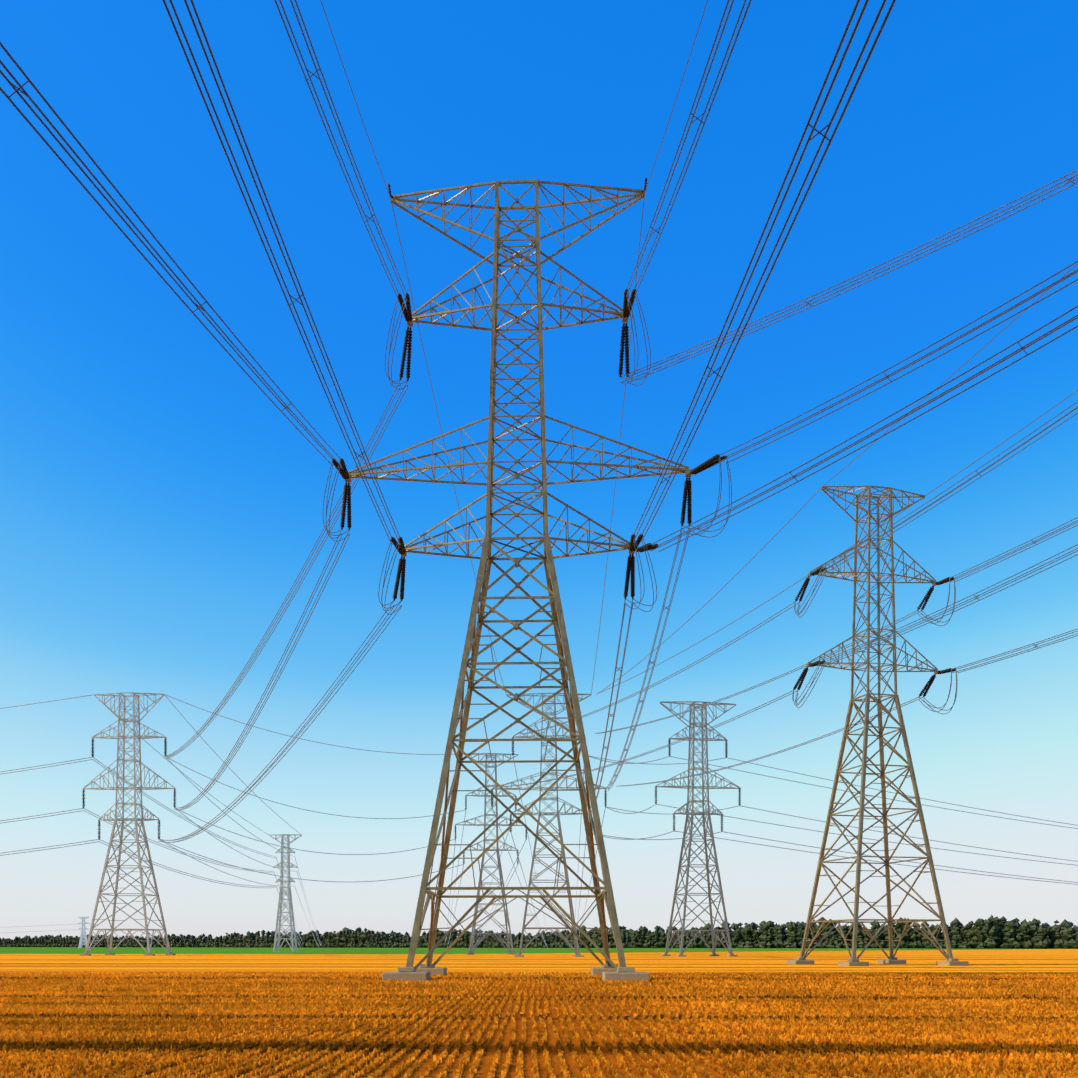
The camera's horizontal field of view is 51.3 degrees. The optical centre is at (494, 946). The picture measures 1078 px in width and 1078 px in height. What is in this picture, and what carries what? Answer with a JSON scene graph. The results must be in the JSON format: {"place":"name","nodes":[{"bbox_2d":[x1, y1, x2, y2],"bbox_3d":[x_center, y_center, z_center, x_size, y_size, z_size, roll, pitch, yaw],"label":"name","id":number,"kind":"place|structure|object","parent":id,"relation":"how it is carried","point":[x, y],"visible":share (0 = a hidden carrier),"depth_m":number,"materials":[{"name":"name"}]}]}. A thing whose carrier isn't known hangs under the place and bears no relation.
{"place":"outdoors","nodes":[
{"label":"outdoors","id":0,"kind":"place"},
{"bbox_2d":[0,947,1077,1077],"bbox_3d":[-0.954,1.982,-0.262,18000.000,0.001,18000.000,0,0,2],"label":"field ground","id":1,"kind":"structure","parent":0,"point":[254,960],"depth_m":108.58,"materials":[{"name":"plant"}]},
{"bbox_2d":[77,917,89,947],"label":"transmission tower","id":2,"kind":"structure","parent":1,"relation":"on","point":[82,936],"depth_m":999.95,"materials":[{"name":"metal"}]},
{"bbox_2d":[80,952,175,955],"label":"concrete footings","id":3,"kind":"object","parent":1,"relation":"on","point":[110,953],"visible":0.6,"depth_m":233.66,"materials":[{"name":"concrete"}]},
{"bbox_2d":[82,692,175,952],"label":"tower","id":4,"kind":"structure","parent":1,"relation":"on","point":[123,827],"depth_m":239.75,"materials":[{"name":"metal"}]},
{"bbox_2d":[269,834,301,951],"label":"tower","id":5,"kind":"structure","parent":1,"relation":"on","point":[290,912],"depth_m":382.40,"materials":[{"name":"metal"}]},
{"bbox_2d":[455,753,525,951],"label":"tower","id":6,"kind":"structure","parent":1,"relation":"on","point":[501,882],"depth_m":267.70,"materials":[{"name":"metal"}]},
{"bbox_2d":[466,952,516,954],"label":"concrete footings","id":7,"kind":"object","parent":1,"relation":"on","point":[470,953],"visible":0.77,"depth_m":263.23,"materials":[{"name":"grey concrete"}]},
{"bbox_2d":[382,964,649,981],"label":"concrete footings","id":8,"kind":"object","parent":1,"relation":"on","point":[424,972],"visible":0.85,"depth_m":62.77,"materials":[{"name":"grey concrete"}]},
{"bbox_2d":[345,180,691,969],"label":"tower","id":9,"kind":"structure","parent":1,"relation":"on","point":[571,702],"depth_m":68.96,"materials":[{"name":"metal"}]},
{"bbox_2d":[0,0,1077,947],"bbox_3d":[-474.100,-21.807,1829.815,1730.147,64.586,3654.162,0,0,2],"label":"power lines","id":10,"kind":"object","parent":9,"relation":"attached to","point":[600,768],"depth_m":60.87,"materials":[{"name":"grey metal"}]},
{"bbox_2d":[332,178,955,696],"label":"insulators","id":11,"kind":"object","parent":9,"relation":"attached to","point":[630,570],"visible":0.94,"depth_m":71.11,"materials":[{"name":"black ceramic"}]},
{"bbox_2d":[0,971,1077,1077],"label":"crop rows","id":12,"kind":"object","parent":1,"relation":"on","point":[940,998],"visible":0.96,"depth_m":28.05,"materials":[{"name":"orange plant"}]},
{"bbox_2d":[0,915,1077,948],"bbox_3d":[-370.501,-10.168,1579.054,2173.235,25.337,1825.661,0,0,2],"label":"tree line","id":13,"kind":"object","parent":1,"relation":"on","point":[770,934],"depth_m":1058.64,"materials":[{"name":"green plant"}]},
{"bbox_2d":[491,693,606,953],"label":"tower","id":14,"kind":"structure","parent":1,"relation":"on","point":[566,882],"depth_m":208.53,"materials":[{"name":"metal"}]},
{"bbox_2d":[82,738,740,863],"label":"insulators","id":15,"kind":"object","parent":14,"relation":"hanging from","point":[455,828],"visible":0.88,"depth_m":239.97,"materials":[{"name":"black glass"}]},
{"bbox_2d":[515,953,583,956],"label":"concrete footings","id":16,"kind":"object","parent":1,"relation":"on","point":[575,955],"visible":0.71,"depth_m":203.37,"materials":[{"name":"grey concrete"}]},
{"bbox_2d":[655,701,740,953],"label":"tower","id":17,"kind":"structure","parent":1,"relation":"on","point":[684,901],"depth_m":216.25,"materials":[{"name":"grey metal"}]},
{"bbox_2d":[660,953,736,956],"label":"concrete footings","id":18,"kind":"object","parent":1,"relation":"on","point":[712,954],"visible":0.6,"depth_m":212.25,"materials":[{"name":"concrete"}]},
{"bbox_2d":[800,485,952,959],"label":"tower","id":19,"kind":"structure","parent":1,"relation":"on","point":[856,920],"depth_m":116.83,"materials":[{"name":"metal"}]},
{"bbox_2d":[787,957,968,965],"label":"concrete footings","id":20,"kind":"object","parent":1,"relation":"on","point":[891,960],"visible":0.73,"depth_m":112.82,"materials":[{"name":"concrete"}]},
{"bbox_2d":[0,0,1077,939],"label":"sky","id":21,"kind":"structure","parent":0,"point":[159,512],"materials":[{"name":"blue"}]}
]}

